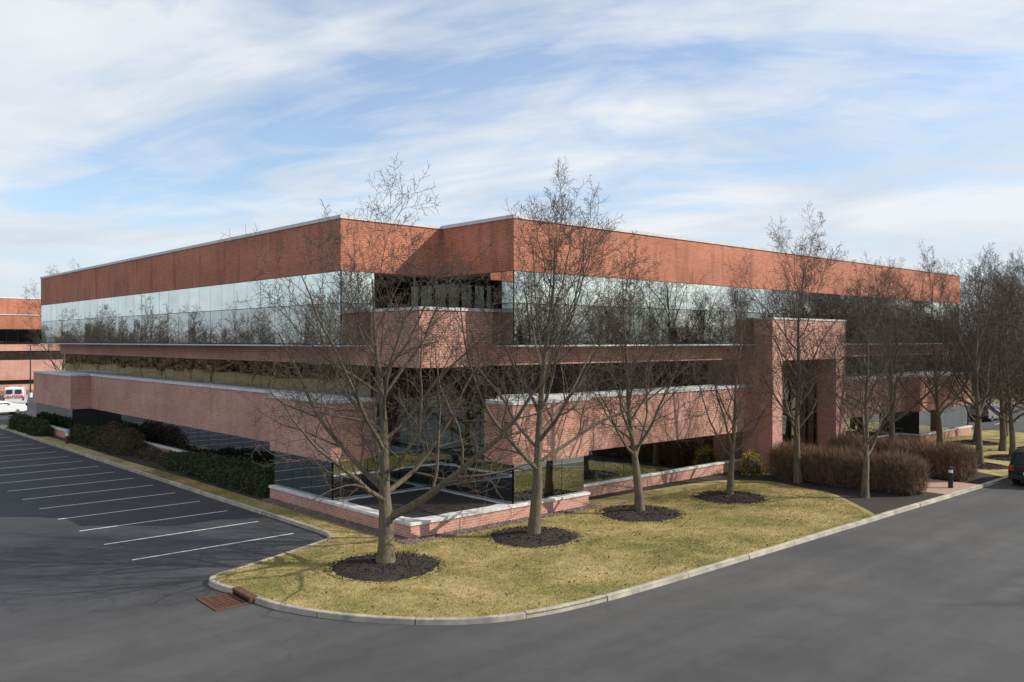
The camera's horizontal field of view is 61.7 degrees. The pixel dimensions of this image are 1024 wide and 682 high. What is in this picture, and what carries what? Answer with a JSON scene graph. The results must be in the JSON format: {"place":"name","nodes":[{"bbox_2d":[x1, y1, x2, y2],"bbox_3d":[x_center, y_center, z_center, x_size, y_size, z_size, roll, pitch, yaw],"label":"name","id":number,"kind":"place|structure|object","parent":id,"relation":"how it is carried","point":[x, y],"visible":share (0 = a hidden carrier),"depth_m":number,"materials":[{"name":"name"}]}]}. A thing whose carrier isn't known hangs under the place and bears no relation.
{"place":"outdoors","nodes":[
{"label":"outdoors","id":0,"kind":"place"},
{"bbox_2d":[374,280,446,307],"bbox_3d":[-5.040,-1.650,40.320,5.072,2.272,0.005,0,0,-42],"label":"balcony windows side","id":1,"kind":"structure","parent":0,"point":[426,293],"depth_m":40.50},
{"bbox_2d":[85,354,935,399],"bbox_3d":[-1.491,1.825,70.833,51.450,1.550,51.050,0,0,-42],"label":"second floor frame","id":2,"kind":"object","parent":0,"point":[401,382],"visible":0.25,"depth_m":38.81,"materials":[{"name":"metal"}]},
{"bbox_2d":[60,344,943,365],"bbox_3d":[-1.513,0.645,70.745,52.000,0.810,51.550,0,0,-42],"label":"second brick band","id":3,"kind":"object","parent":2,"relation":"on","point":[245,353],"visible":0.25,"depth_m":46.42,"materials":[{"name":"brick"}]},
{"bbox_2d":[363,310,492,367],"bbox_3d":[-3.564,-0.085,37.873,4.400,2.370,4.300,0,0,-42],"label":"corner balcony brick","id":4,"kind":"object","parent":3,"relation":"on","point":[445,350],"visible":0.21,"depth_m":36.07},
{"bbox_2d":[342,271,373,343],"bbox_3d":[-6.644,-1.425,37.064,1.622,3.102,0.009,0,0,-42],"label":"window","id":5,"kind":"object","parent":4,"relation":"attached to","point":[367,321],"visible":0.4,"depth_m":37.04,"materials":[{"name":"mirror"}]},
{"bbox_2d":[369,306,493,311],"bbox_3d":[-3.564,-1.335,37.873,4.520,0.130,4.420,0,0,-42],"label":"corner balcony coping","id":6,"kind":"object","parent":4,"relation":"on","point":[400,309],"visible":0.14,"depth_m":36.19,"materials":[{"name":"stone"}]},
{"bbox_2d":[491,271,512,343],"bbox_3d":[-0.442,-1.425,36.991,0.004,3.102,1.472,0,0,-42],"label":"third floor glass front return","id":7,"kind":"object","parent":4,"relation":"attached to","point":[495,278],"visible":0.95,"depth_m":36.95,"materials":[{"name":"glass"}]},
{"bbox_2d":[40,343,951,346],"bbox_3d":[-1.789,0.205,70.529,53.960,0.070,53.160,0,0,-42],"label":"third floor drip edge","id":8,"kind":"object","parent":3,"relation":"on","point":[370,345],"visible":0.15,"depth_m":44.53,"materials":[{"name":"metal"}]},
{"bbox_2d":[43,271,954,344],"bbox_3d":[-1.789,-1.415,70.529,53.660,3.170,52.860,0,0,-42],"label":"third floor frame","id":9,"kind":"object","parent":3,"relation":"on","point":[441,282],"visible":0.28,"depth_m":43.21,"materials":[{"name":"metal"}]},
{"bbox_2d":[448,281,490,308],"bbox_3d":[-1.586,-1.650,40.240,0.009,2.272,4.822,0,0,-42],"label":"window","id":10,"kind":"structure","parent":9,"relation":"on","point":[479,289],"depth_m":40.50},
{"bbox_2d":[41,218,959,304],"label":"brick parapet","id":11,"kind":"structure","parent":9,"relation":"on","point":[684,261],"depth_m":43.40,"materials":[{"name":"brick"}]},
{"bbox_2d":[41,271,339,343],"bbox_3d":[-23.402,-1.425,54.273,0.013,3.102,47.922,0,0,-42],"label":"window band","id":12,"kind":"object","parent":11,"relation":"attached to","point":[212,325],"visible":0.94,"depth_m":47.99,"materials":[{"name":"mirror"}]},
{"bbox_2d":[40,214,960,278],"bbox_3d":[-1.789,-5.295,70.529,54.000,0.150,53.200,0,0,-42],"label":"roof coping","id":13,"kind":"object","parent":11,"relation":"on","point":[435,227],"visible":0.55,"depth_m":42.88,"materials":[{"name":"metal"}]},
{"bbox_2d":[514,271,958,343],"bbox_3d":[18.024,-1.425,52.682,48.392,3.102,0.012,0,0,-42],"label":"third floor glass front","id":14,"kind":"object","parent":9,"relation":"attached to","point":[695,303],"visible":0.41,"depth_m":44.16,"materials":[{"name":"glass"}]},
{"bbox_2d":[55,408,967,503],"bbox_3d":[-1.699,5.950,70.206,54.200,1.700,53.700,0,0,-42],"label":"ground floor frame","id":15,"kind":"object","parent":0,"point":[907,424],"visible":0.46,"depth_m":62.45,"materials":[{"name":"metal"}]},
{"bbox_2d":[36,402,71,428],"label":"ground floor glass","id":16,"kind":"object","parent":15,"relation":"attached to","point":[60,417],"visible":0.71,"depth_m":67.56,"materials":[{"name":"glass"}]},
{"bbox_2d":[275,451,331,499],"bbox_3d":[-9.381,5.925,38.267,0.007,1.602,5.172,0,0,-42],"label":"ground floor glass","id":17,"kind":"object","parent":15,"relation":"attached to","point":[301,480],"visible":0.73,"depth_m":38.21,"materials":[{"name":"glass"}]},
{"bbox_2d":[333,453,428,499],"bbox_3d":[-5.682,5.925,38.051,5.072,1.602,0.009,0,0,-42],"label":"ground floor glass","id":18,"kind":"object","parent":15,"relation":"attached to","point":[413,480],"visible":0.53,"depth_m":38.29,"materials":[{"name":"glass"}]},
{"bbox_2d":[375,399,482,456],"bbox_3d":[-2.642,3.180,40.801,9.100,4.240,8.000,0,0,-42],"label":"window frame","id":19,"kind":"object","parent":15,"relation":"on","point":[423,427],"visible":0.1,"depth_m":38.50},
{"bbox_2d":[375,397,437,455],"bbox_3d":[-4.734,3.100,38.978,3.522,3.932,0.008,0,0,-42],"label":"notch glass","id":20,"kind":"object","parent":19,"relation":"attached to","point":[399,446],"visible":0.28,"depth_m":39.04,"materials":[{"name":"glass"}]},
{"bbox_2d":[438,397,483,454],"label":"notch glass","id":21,"kind":"object","parent":19,"relation":"attached to","point":[453,429],"visible":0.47,"depth_m":38.75,"materials":[{"name":"glass"}]},
{"bbox_2d":[429,452,511,502],"bbox_3d":[-1.926,5.925,37.637,0.003,1.602,5.722,0,0,-42],"label":"ground floor glass","id":22,"kind":"object","parent":15,"relation":"attached to","point":[452,462],"visible":0.75,"depth_m":37.16,"materials":[{"name":"glass"}]},
{"bbox_2d":[34,373,971,464],"bbox_3d":[-1.699,3.870,70.206,54.600,2.460,54.100,0,0,-42],"label":"brick band","id":23,"kind":"object","parent":15,"relation":"on","point":[226,411],"visible":0.46,"depth_m":45.20,"materials":[{"name":"brick"}]},
{"bbox_2d":[33,370,963,404],"bbox_3d":[-1.699,2.570,70.206,54.720,0.140,54.220,0,0,-42],"label":"band coping","id":24,"kind":"object","parent":23,"relation":"on","point":[556,398],"visible":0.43,"depth_m":45.16,"materials":[{"name":"stone"}]},
{"bbox_2d":[65,354,370,397],"bbox_3d":[-21.959,1.805,55.041,0.008,1.462,46.922,0,0,-42],"label":"second floor glass side","id":25,"kind":"object","parent":24,"relation":"on","point":[220,372],"visible":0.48,"depth_m":50.02,"materials":[{"name":"glass"}]},
{"bbox_2d":[497,354,941,398],"bbox_3d":[17.037,1.805,53.116,47.772,1.462,0.012,0,0,-42],"label":"second floor glass front","id":26,"kind":"object","parent":24,"relation":"on","point":[576,371],"visible":0.2,"depth_m":42.30,"materials":[{"name":"glass"}]},
{"bbox_2d":[0,346,1022,406],"bbox_3d":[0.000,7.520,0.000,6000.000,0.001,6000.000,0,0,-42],"label":"ground","id":27,"kind":"structure","parent":0,"point":[32,391],"depth_m":116.26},
{"bbox_2d":[0,384,33,390],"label":"base","id":28,"kind":"object","parent":27,"relation":"on","point":[2,387],"depth_m":130.73,"materials":[{"name":"brick"}]},
{"bbox_2d":[0,379,33,384],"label":"ground frame","id":29,"kind":"object","parent":28,"relation":"on","point":[7,382],"depth_m":130.37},
{"bbox_2d":[0,359,62,379],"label":"band","id":30,"kind":"object","parent":29,"relation":"on","point":[14,369],"depth_m":130.51,"materials":[{"name":"brick"}]},
{"bbox_2d":[6,351,58,359],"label":"second frame","id":31,"kind":"object","parent":30,"relation":"on","point":[35,359],"depth_m":132.62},
{"bbox_2d":[0,344,59,350],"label":"band","id":32,"kind":"object","parent":31,"relation":"on","point":[12,347],"depth_m":130.87,"materials":[{"name":"brick"}]},
{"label":"frame","id":33,"kind":"object","parent":32,"relation":"on","visible":0},
{"bbox_2d":[0,315,40,328],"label":"parapet","id":34,"kind":"structure","parent":33,"relation":"on","point":[11,322],"depth_m":130.24,"materials":[{"name":"brick"}]},
{"bbox_2d":[0,314,39,315],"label":"coping","id":35,"kind":"object","parent":34,"relation":"on","point":[18,314],"depth_m":130.10,"materials":[{"name":"metal"}]},
{"bbox_2d":[0,298,40,314],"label":"penthouse","id":36,"kind":"object","parent":35,"relation":"on","point":[8,306],"visible":0.56,"depth_m":135.65,"materials":[{"name":"brick"}]},
{"bbox_2d":[0,329,41,343],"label":"third glass","id":37,"kind":"object","parent":33,"relation":"attached to","point":[16,336],"visible":0.07,"depth_m":130.46,"materials":[{"name":"glass"}]},
{"bbox_2d":[0,351,61,359],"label":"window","id":38,"kind":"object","parent":31,"relation":"attached to","point":[18,355],"visible":0.15,"depth_m":131.19,"materials":[{"name":"glass"}]},
{"bbox_2d":[0,394,1023,681],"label":"asphalt road","id":39,"kind":"structure","parent":0,"point":[932,592],"depth_m":23.61,"materials":[{"name":"asphalt"}]},
{"bbox_2d":[0,401,26,413],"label":"parked car","id":40,"kind":"object","parent":39,"relation":"on","point":[9,407],"visible":0.98,"depth_m":87.23,"materials":[{"name":"white paint"}]},
{"bbox_2d":[3,385,27,405],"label":"utility van","id":41,"kind":"object","parent":39,"relation":"on","point":[16,394],"visible":0.78,"depth_m":94.50,"materials":[{"name":"white paint"}]},
{"bbox_2d":[12,258,80,369],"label":"bare tree","id":42,"kind":"object","parent":39,"relation":"on","point":[62,356],"visible":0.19,"depth_m":98.44,"materials":[{"name":"brown plant"}]},
{"bbox_2d":[4,437,293,559],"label":"parking lines","id":43,"kind":"object","parent":39,"relation":"on","point":[127,510],"visible":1,"depth_m":37.50,"materials":[{"name":"paint"}]},
{"bbox_2d":[197,586,257,610],"bbox_3d":[-8.194,7.419,24.757,1.280,0.182,1.440,0,0,-40],"label":"storm drain","id":44,"kind":"object","parent":39,"relation":"on","point":[222,601],"visible":1,"depth_m":24.71,"materials":[{"name":"metal"}]},
{"bbox_2d":[0,426,1017,624],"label":"kerb","id":45,"kind":"structure","parent":39,"relation":"on","point":[263,601],"depth_m":26.76,"materials":[{"name":"concrete"}]},
{"bbox_2d":[969,403,999,421],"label":"parked car","id":46,"kind":"object","parent":39,"relation":"on","point":[990,415],"visible":0.34,"depth_m":79.91,"materials":[{"name":"grey paint"}]},
{"bbox_2d":[1008,448,1023,483],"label":"parked suv","id":47,"kind":"object","parent":39,"relation":"on","point":[1016,470],"visible":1,"depth_m":44.35,"materials":[{"name":"black paint"}]},
{"bbox_2d":[0,425,1023,619],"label":"lawn","id":48,"kind":"structure","parent":0,"point":[991,436],"depth_m":29.64,"materials":[{"name":"green plant"}]},
{"bbox_2d":[6,412,26,429],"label":"evergreen shrub","id":49,"kind":"object","parent":48,"relation":"on","point":[13,421],"visible":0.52,"depth_m":71.74,"materials":[{"name":"green plant"}]},
{"bbox_2d":[48,435,269,500],"bbox_3d":[-25.825,7.369,56.901,2.580,0.001,45.000,0,0,-42],"label":"mulch bed","id":50,"kind":"object","parent":48,"relation":"on","point":[147,463],"visible":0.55,"depth_m":50.78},
{"bbox_2d":[16,414,36,432],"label":"evergreen shrub","id":51,"kind":"object","parent":50,"relation":"on","point":[24,421],"visible":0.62,"depth_m":69.28,"materials":[{"name":"green plant"}]},
{"bbox_2d":[25,417,52,436],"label":"evergreen shrub","id":52,"kind":"object","parent":50,"relation":"on","point":[37,426],"visible":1,"depth_m":66.69,"materials":[{"name":"green plant"}]},
{"bbox_2d":[69,423,90,442],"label":"evergreen shrub","id":53,"kind":"object","parent":50,"relation":"on","point":[76,434],"visible":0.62,"depth_m":62.17,"materials":[{"name":"green plant"}]},
{"bbox_2d":[82,425,102,446],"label":"evergreen shrub","id":54,"kind":"object","parent":50,"relation":"on","point":[90,434],"visible":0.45,"depth_m":60.40,"materials":[{"name":"green plant"}]},
{"bbox_2d":[92,421,125,450],"bbox_3d":[-27.186,6.431,58.492,2.372,2.042,3.481,0,0,-42],"label":"evergreen shrub","id":55,"kind":"object","parent":50,"relation":"on","point":[101,443],"visible":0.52,"depth_m":57.93,"materials":[{"name":"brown plant"}]},
{"bbox_2d":[106,426,148,455],"bbox_3d":[-25.283,6.534,56.410,2.291,1.854,3.684,0,0,-42],"label":"evergreen shrub","id":56,"kind":"object","parent":50,"relation":"on","point":[124,443],"visible":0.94,"depth_m":55.72,"materials":[{"name":"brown plant"}]},
{"bbox_2d":[134,446,165,460],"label":"evergreen shrub","id":57,"kind":"object","parent":50,"relation":"on","point":[145,453],"visible":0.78,"depth_m":53.30,"materials":[{"name":"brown plant"}]},
{"bbox_2d":[153,450,175,464],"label":"evergreen shrub","id":58,"kind":"object","parent":50,"relation":"on","point":[161,459],"visible":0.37,"depth_m":51.33,"materials":[{"name":"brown plant"}]},
{"bbox_2d":[163,450,190,471],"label":"evergreen shrub","id":59,"kind":"object","parent":50,"relation":"on","point":[172,461],"visible":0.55,"depth_m":49.01,"materials":[{"name":"green plant"}]},
{"bbox_2d":[179,452,213,476],"bbox_3d":[-17.357,6.787,47.626,1.982,1.330,3.034,0,0,-42],"label":"evergreen shrub","id":60,"kind":"object","parent":50,"relation":"on","point":[190,464],"visible":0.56,"depth_m":47.09,"materials":[{"name":"green plant"}]},
{"bbox_2d":[196,453,235,482],"bbox_3d":[-15.561,6.730,45.651,2.078,1.442,3.470,0,0,-42],"label":"evergreen shrub","id":61,"kind":"object","parent":50,"relation":"on","point":[209,470],"visible":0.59,"depth_m":45.13,"materials":[{"name":"green plant"}]},
{"bbox_2d":[216,455,260,489],"bbox_3d":[-13.716,6.664,43.670,2.194,1.595,3.392,0,0,-42],"label":"evergreen shrub","id":62,"kind":"object","parent":50,"relation":"on","point":[230,476],"visible":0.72,"depth_m":43.08,"materials":[{"name":"green plant"}]},
{"bbox_2d":[239,461,274,496],"bbox_3d":[-12.008,6.690,41.755,2.110,1.547,3.558,0,0,-42],"label":"evergreen shrub","id":63,"kind":"object","parent":50,"relation":"on","point":[258,482],"visible":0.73,"depth_m":41.11,"materials":[{"name":"green plant"}]},
{"bbox_2d":[331,553,440,581],"bbox_3d":[-4.114,7.306,28.194,3.741,0.187,3.688,0,0,-42],"label":"mulch ring","id":64,"kind":"object","parent":48,"relation":"on","point":[393,576],"visible":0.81,"depth_m":27.42,"materials":[{"name":"soil"}]},
{"bbox_2d":[322,551,445,582],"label":"mulch chips","id":65,"kind":"object","parent":64,"relation":"on","point":[396,555],"visible":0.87,"depth_m":27.78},
{"bbox_2d":[219,153,613,563],"bbox_3d":[-3.278,0.670,27.876,13.101,13.484,9.909,0,0,14],"label":"bare tree","id":66,"kind":"object","parent":48,"relation":"on","point":[386,545],"visible":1,"depth_m":28.05,"materials":[{"name":"brown plant"}]},
{"bbox_2d":[285,504,597,534],"bbox_3d":[-3.843,7.365,39.037,10.650,0.001,11.800,0,0,-42],"label":"gravel strip","id":67,"kind":"object","parent":48,"relation":"on","point":[452,534],"visible":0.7,"depth_m":35.40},
{"bbox_2d":[261,498,602,544],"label":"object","id":68,"kind":"object","parent":67,"relation":"on","point":[351,524],"visible":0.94,"depth_m":34.68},
{"bbox_2d":[150,469,860,618],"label":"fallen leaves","id":69,"kind":"object","parent":48,"relation":"on","point":[540,547],"visible":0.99,"depth_m":30.40,"materials":[{"name":"brown plant"}]},
{"bbox_2d":[52,427,971,538],"bbox_3d":[-1.699,7.170,70.206,54.600,0.620,54.100,0,0,-42],"label":"brick base","id":70,"kind":"object","parent":48,"relation":"on","point":[429,529],"visible":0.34,"depth_m":37.23,"materials":[{"name":"brick"}]},
{"bbox_2d":[348,489,496,517],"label":"planter mulch","id":71,"kind":"object","parent":70,"relation":"in","point":[440,502],"visible":0.68,"depth_m":35.57,"materials":[{"name":"soil"}]},
{"bbox_2d":[47,425,971,525],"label":"base sill","id":72,"kind":"structure","parent":70,"relation":"on","point":[498,506],"depth_m":36.59,"materials":[{"name":"concrete"}]},
{"bbox_2d":[97,410,274,465],"bbox_3d":[-20.713,5.925,53.370,0.010,1.602,32.372,0,0,-42],"label":"ground floor glass","id":73,"kind":"object","parent":72,"relation":"on","point":[185,438],"visible":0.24,"depth_m":51.69,"materials":[{"name":"glass"}]},
{"bbox_2d":[514,456,583,502],"bbox_3d":[1.643,5.925,36.931,4.222,1.602,0.006,0,0,-42],"label":"ground floor glass","id":74,"kind":"object","parent":72,"relation":"on","point":[572,474],"visible":0.73,"depth_m":37.11,"materials":[{"name":"glass"}]},
{"bbox_2d":[584,412,898,482],"bbox_3d":[15.393,5.925,51.356,35.472,1.602,0.008,0,0,-42],"label":"ground floor glass","id":75,"kind":"object","parent":72,"relation":"on","point":[606,464],"visible":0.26,"depth_m":44.64,"materials":[{"name":"glass"}]},
{"bbox_2d":[919,405,968,433],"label":"ground floor glass","id":76,"kind":"object","parent":72,"relation":"on","point":[957,417],"visible":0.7,"depth_m":65.53,"materials":[{"name":"glass"}]},
{"bbox_2d":[491,527,578,547],"bbox_3d":[0.768,7.306,32.332,3.531,0.188,3.435,0,0,-42],"label":"mulch ring","id":77,"kind":"object","parent":48,"relation":"on","point":[521,544],"visible":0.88,"depth_m":31.66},
{"bbox_2d":[483,525,581,548],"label":"mulch chips","id":78,"kind":"object","parent":77,"relation":"on","point":[543,529],"visible":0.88,"depth_m":31.96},
{"bbox_2d":[395,158,712,533],"bbox_3d":[2.065,0.473,33.293,11.601,13.865,11.441,0,0,7],"label":"bare tree","id":79,"kind":"object","parent":77,"relation":"in","point":[534,524],"visible":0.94,"depth_m":31.92,"materials":[{"name":"brown plant"}]},
{"bbox_2d":[602,505,680,521],"bbox_3d":[5.419,7.306,36.733,3.640,0.188,3.552,0,0,-42],"label":"mulch ring","id":80,"kind":"object","parent":48,"relation":"on","point":[638,518],"visible":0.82,"depth_m":36.00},
{"bbox_2d":[595,504,685,522],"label":"mulch chips","id":81,"kind":"object","parent":80,"relation":"on","point":[648,514],"visible":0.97,"depth_m":36.33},
{"bbox_2d":[566,231,715,510],"bbox_3d":[5.437,1.370,36.555,5.844,12.082,7.860,0,0,-15],"label":"bare tree","id":82,"kind":"object","parent":80,"relation":"in","point":[639,504],"visible":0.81,"depth_m":36.48,"materials":[{"name":"brown plant"}]},
{"bbox_2d":[696,491,764,503],"bbox_3d":[10.193,7.306,40.441,3.423,0.188,3.313,0,0,-42],"label":"mulch ring","id":83,"kind":"object","parent":48,"relation":"on","point":[725,500],"visible":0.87,"depth_m":39.77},
{"bbox_2d":[659,280,792,494],"bbox_3d":[10.374,2.249,40.529,4.992,10.320,6.713,0,0,39],"label":"bare tree","id":84,"kind":"object","parent":83,"relation":"in","point":[730,482],"visible":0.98,"depth_m":40.18,"materials":[{"name":"brown plant"}]},
{"bbox_2d":[691,490,770,503],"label":"mulch chips","id":85,"kind":"object","parent":83,"relation":"on","point":[735,493],"visible":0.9,"depth_m":40.14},
{"bbox_2d":[589,470,944,514],"bbox_3d":[11.644,7.369,40.343,14.650,0.001,11.030,0,0,-42],"label":"mulch bed","id":86,"kind":"object","parent":48,"relation":"on","point":[875,503],"visible":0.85,"depth_m":41.46,"materials":[{"name":"soil"}]},
{"bbox_2d":[738,449,765,475],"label":"forsythia shrub","id":87,"kind":"object","parent":86,"relation":"on","point":[751,465],"visible":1,"depth_m":47.01,"materials":[{"name":"yellow plant"}]},
{"bbox_2d":[713,202,915,482],"bbox_3d":[14.937,0.146,44.845,9.724,14.520,9.816,0,0,-42],"label":"bare tree","id":88,"kind":"object","parent":86,"relation":"on","point":[797,474],"visible":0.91,"depth_m":44.01,"materials":[{"name":"brown plant"}]},
{"bbox_2d":[763,436,935,495],"bbox_3d":[16.935,6.283,43.859,3.244,2.542,8.958,0,0,-42],"label":"bare hedge","id":89,"kind":"object","parent":86,"relation":"on","point":[893,472],"visible":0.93,"depth_m":42.92,"materials":[{"name":"plant"}]},
{"bbox_2d":[754,250,947,497],"bbox_3d":[16.547,1.498,40.359,7.913,11.815,7.987,0,0,-17],"label":"bare tree","id":90,"kind":"object","parent":86,"relation":"on","point":[865,445],"visible":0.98,"depth_m":40.49,"materials":[{"name":"brown plant"}]},
{"bbox_2d":[858,241,1018,444],"bbox_3d":[28.891,0.288,57.641,9.534,14.236,9.623,0,0,31],"label":"bare tree","id":91,"kind":"object","parent":48,"relation":"on","point":[939,435],"visible":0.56,"depth_m":57.49,"materials":[{"name":"brown plant"}]},
{"bbox_2d":[923,479,977,493],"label":"paver walk","id":92,"kind":"structure","parent":48,"relation":"on","point":[939,486],"depth_m":43.40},
{"bbox_2d":[948,466,953,487],"bbox_3d":[21.998,6.825,43.030,0.270,1.070,0.270,0,0,-42],"label":"bollard light","id":93,"kind":"object","parent":92,"relation":"on","point":[950,476],"visible":1,"depth_m":42.93,"materials":[{"name":"black metal"}]},
{"bbox_2d":[927,472,1000,483],"bbox_3d":[26.061,7.369,53.362,15.700,0.001,10.950,0,0,-42],"label":"mulch bed","id":94,"kind":"object","parent":48,"relation":"on","point":[981,478],"visible":0.18,"depth_m":45.98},
{"bbox_2d":[825,428,981,480],"bbox_3d":[21.722,6.239,48.233,3.472,2.575,8.829,0,0,-42],"label":"bare hedge","id":95,"kind":"object","parent":94,"relation":"on","point":[959,459],"visible":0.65,"depth_m":46.04,"materials":[{"name":"plant"}]},
{"bbox_2d":[818,257,989,439],"bbox_3d":[22.180,1.027,53.485,10.526,12.756,10.673,0,0,-24],"label":"bare tree","id":96,"kind":"object","parent":94,"relation":"on","point":[893,426],"visible":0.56,"depth_m":52.72,"materials":[{"name":"brown plant"}]},
{"bbox_2d":[908,243,1023,463],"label":"bare tree","id":97,"kind":"object","parent":48,"relation":"on","point":[978,427],"visible":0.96,"depth_m":50.24,"materials":[{"name":"brown plant"}]},
{"bbox_2d":[919,246,1023,455],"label":"bare tree","id":98,"kind":"object","parent":48,"relation":"on","point":[1012,438],"visible":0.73,"depth_m":54.00,"materials":[{"name":"brown plant"}]},
{"bbox_2d":[919,252,1023,440],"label":"bare tree","id":99,"kind":"object","parent":48,"relation":"on","point":[980,391],"visible":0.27,"depth_m":61.46,"materials":[{"name":"brown plant"}]},
{"bbox_2d":[934,259,1023,450],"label":"bare tree","id":100,"kind":"object","parent":48,"relation":"on","point":[1002,446],"visible":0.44,"depth_m":57.36,"materials":[{"name":"brown plant"}]},
{"bbox_2d":[941,270,1023,414],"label":"bare tree","id":101,"kind":"object","parent":48,"relation":"on","point":[1019,406],"visible":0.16,"depth_m":58.93,"materials":[{"name":"brown plant"}]},
{"bbox_2d":[952,245,1023,435],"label":"bare tree","id":102,"kind":"object","parent":48,"relation":"on","point":[1006,407],"visible":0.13,"depth_m":66.32,"materials":[{"name":"brown plant"}]},
{"bbox_2d":[959,257,1023,404],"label":"bare tree","id":103,"kind":"object","parent":48,"relation":"on","point":[1011,330],"visible":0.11,"depth_m":62.25,"materials":[{"name":"brown plant"}]},
{"bbox_2d":[0,0,1023,342],"label":"sky","id":104,"kind":"structure","parent":0,"point":[129,128],"materials":[{"name":"blue"}]},
{"bbox_2d":[739,360,781,471],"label":"portal pier","id":105,"kind":"structure","parent":0,"point":[764,438],"depth_m":48.46,"materials":[{"name":"brick"}]},
{"bbox_2d":[739,319,844,360],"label":"portal lintel","id":106,"kind":"structure","parent":105,"relation":"on","point":[773,351],"depth_m":49.33,"materials":[{"name":"brick"}]},
{"bbox_2d":[783,360,814,448],"bbox_3d":[16.797,4.235,51.705,6.122,6.202,0.007,0,0,-42],"label":"portal glass","id":107,"kind":"object","parent":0,"point":[803,432],"visible":0.21,"depth_m":52.63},
{"bbox_2d":[807,361,808,449],"bbox_3d":[18.261,4.235,52.957,0.060,6.270,0.070,0,0,-42],"label":"portal mullion","id":108,"kind":"object","parent":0,"point":[807,413],"visible":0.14,"depth_m":52.94},
{"bbox_2d":[815,362,816,446],"bbox_3d":[19.001,4.235,53.629,0.060,6.270,0.070,0,0,-42],"label":"portal mullion","id":109,"kind":"object","parent":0,"point":[816,413],"visible":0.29,"depth_m":53.60},
{"bbox_2d":[817,359,844,449],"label":"portal pier","id":110,"kind":"structure","parent":0,"point":[824,423],"depth_m":53.33,"materials":[{"name":"brick"}]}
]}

